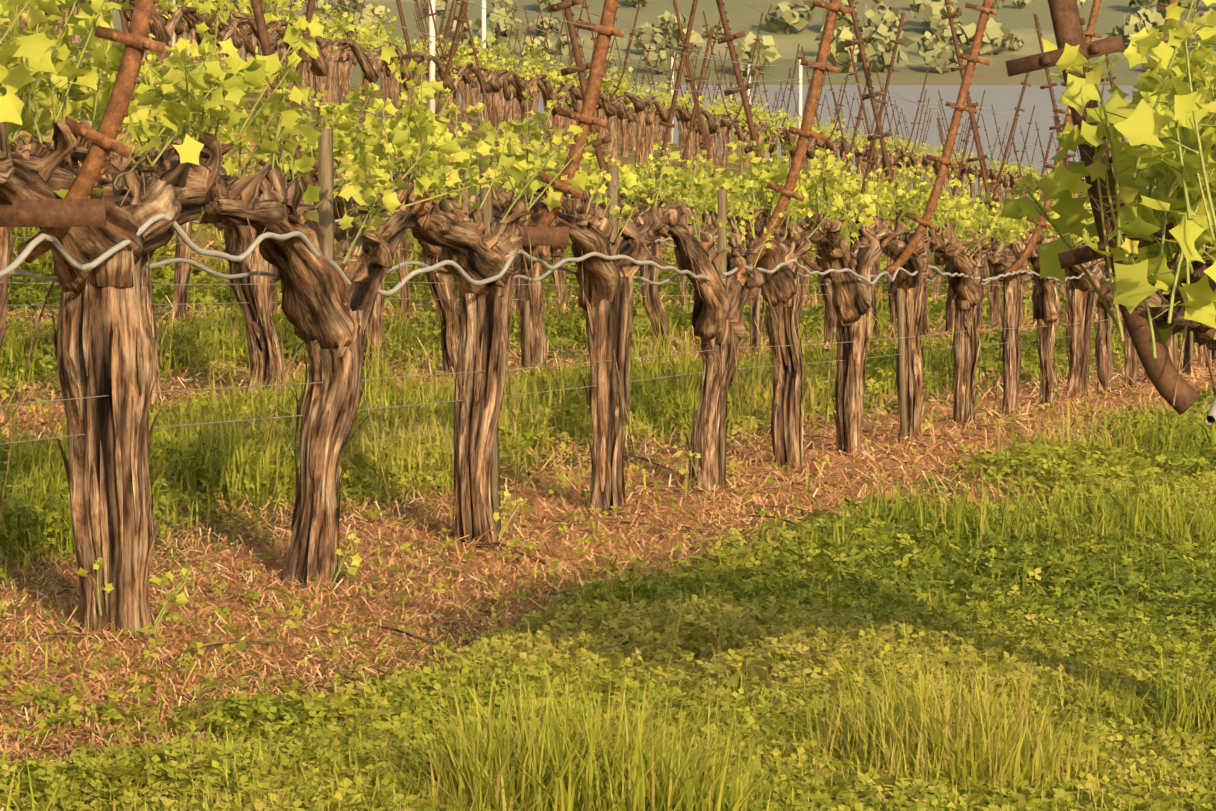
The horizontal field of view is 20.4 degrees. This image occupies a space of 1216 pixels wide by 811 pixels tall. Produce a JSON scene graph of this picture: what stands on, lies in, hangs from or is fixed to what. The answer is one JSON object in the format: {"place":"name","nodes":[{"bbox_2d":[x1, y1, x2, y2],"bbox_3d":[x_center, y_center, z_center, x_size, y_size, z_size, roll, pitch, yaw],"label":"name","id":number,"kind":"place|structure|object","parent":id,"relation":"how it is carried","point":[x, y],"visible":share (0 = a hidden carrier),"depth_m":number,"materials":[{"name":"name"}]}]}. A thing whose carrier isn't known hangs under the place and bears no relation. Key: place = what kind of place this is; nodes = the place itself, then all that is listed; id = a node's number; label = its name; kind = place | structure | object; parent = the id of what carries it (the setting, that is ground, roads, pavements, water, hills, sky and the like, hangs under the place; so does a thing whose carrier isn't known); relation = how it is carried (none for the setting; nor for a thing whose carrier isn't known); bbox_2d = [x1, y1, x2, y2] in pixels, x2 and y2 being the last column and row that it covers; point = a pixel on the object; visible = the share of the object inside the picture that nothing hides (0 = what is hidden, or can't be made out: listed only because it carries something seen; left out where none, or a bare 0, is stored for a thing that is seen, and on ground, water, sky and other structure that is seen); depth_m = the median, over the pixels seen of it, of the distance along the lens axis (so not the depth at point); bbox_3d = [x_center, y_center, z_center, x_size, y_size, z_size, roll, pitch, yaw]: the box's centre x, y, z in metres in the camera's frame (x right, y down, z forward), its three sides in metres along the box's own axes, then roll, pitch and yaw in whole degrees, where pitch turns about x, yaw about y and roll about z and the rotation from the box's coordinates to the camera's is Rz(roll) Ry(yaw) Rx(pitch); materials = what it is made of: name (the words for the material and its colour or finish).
{"place":"outdoors","nodes":[
{"label":"outdoors","id":0,"kind":"place"},
{"bbox_2d":[0,0,1182,444],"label":"trellis wires","id":1,"kind":"object","parent":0,"point":[576,284],"visible":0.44,"depth_m":15.24,"materials":[{"name":"grey metal"}]},
{"bbox_2d":[17,0,1175,277],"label":"rusty trellis arms","id":2,"kind":"object","parent":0,"point":[135,40],"visible":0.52,"depth_m":10.83},
{"bbox_2d":[0,0,1215,768],"bbox_3d":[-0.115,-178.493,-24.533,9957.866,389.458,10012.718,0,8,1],"label":"terrain","id":3,"kind":"structure","parent":0,"point":[740,16],"depth_m":16.82,"materials":[{"name":"soil"}]},
{"bbox_2d":[76,0,802,143],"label":"posts","id":4,"kind":"object","parent":3,"relation":"on","point":[432,52],"visible":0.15,"depth_m":70.35,"materials":[{"name":"grey metal"}]},
{"bbox_2d":[0,0,1199,414],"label":"branches","id":5,"kind":"object","parent":3,"relation":"on","point":[1068,22],"visible":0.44,"depth_m":15.41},
{"bbox_2d":[0,0,1215,647],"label":"vine","id":6,"kind":"object","parent":3,"relation":"on","point":[106,338],"depth_m":10.54,"materials":[{"name":"brown plant"}]},
{"bbox_2d":[0,142,1215,810],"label":"grass","id":7,"kind":"structure","parent":3,"relation":"on","point":[904,654],"depth_m":8.35,"materials":[{"name":"green plant"}]},
{"bbox_2d":[0,203,1215,424],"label":"drip lines","id":8,"kind":"object","parent":3,"relation":"on","point":[108,253],"visible":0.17,"depth_m":9.57,"materials":[{"name":"grey plastic"}]},
{"bbox_2d":[0,322,1215,665],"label":"dropped prunings","id":9,"kind":"object","parent":3,"relation":"on","point":[990,426],"visible":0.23,"depth_m":13.05,"materials":[{"name":"brown plant"}]},
{"bbox_2d":[0,227,1215,810],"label":"soil litter","id":10,"kind":"object","parent":3,"relation":"on","point":[380,615],"visible":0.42,"depth_m":10.18,"materials":[{"name":"brown plant"}]},
{"bbox_2d":[185,0,1215,75],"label":"hillside shrubs","id":11,"kind":"object","parent":3,"relation":"on","point":[882,33],"visible":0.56,"depth_m":309.88,"materials":[{"name":"green plant"}]},
{"bbox_2d":[318,128,1192,582],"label":"vine stakes","id":12,"kind":"object","parent":3,"relation":"on","point":[326,172],"visible":0.19,"depth_m":12.04,"materials":[{"name":"brown wood"}]},
{"bbox_2d":[377,85,1154,209],"bbox_3d":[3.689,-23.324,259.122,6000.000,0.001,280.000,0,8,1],"label":"river water","id":13,"kind":"structure","parent":0,"point":[1002,98],"depth_m":243.70,"materials":[{"name":"grey liquid"}]}
]}

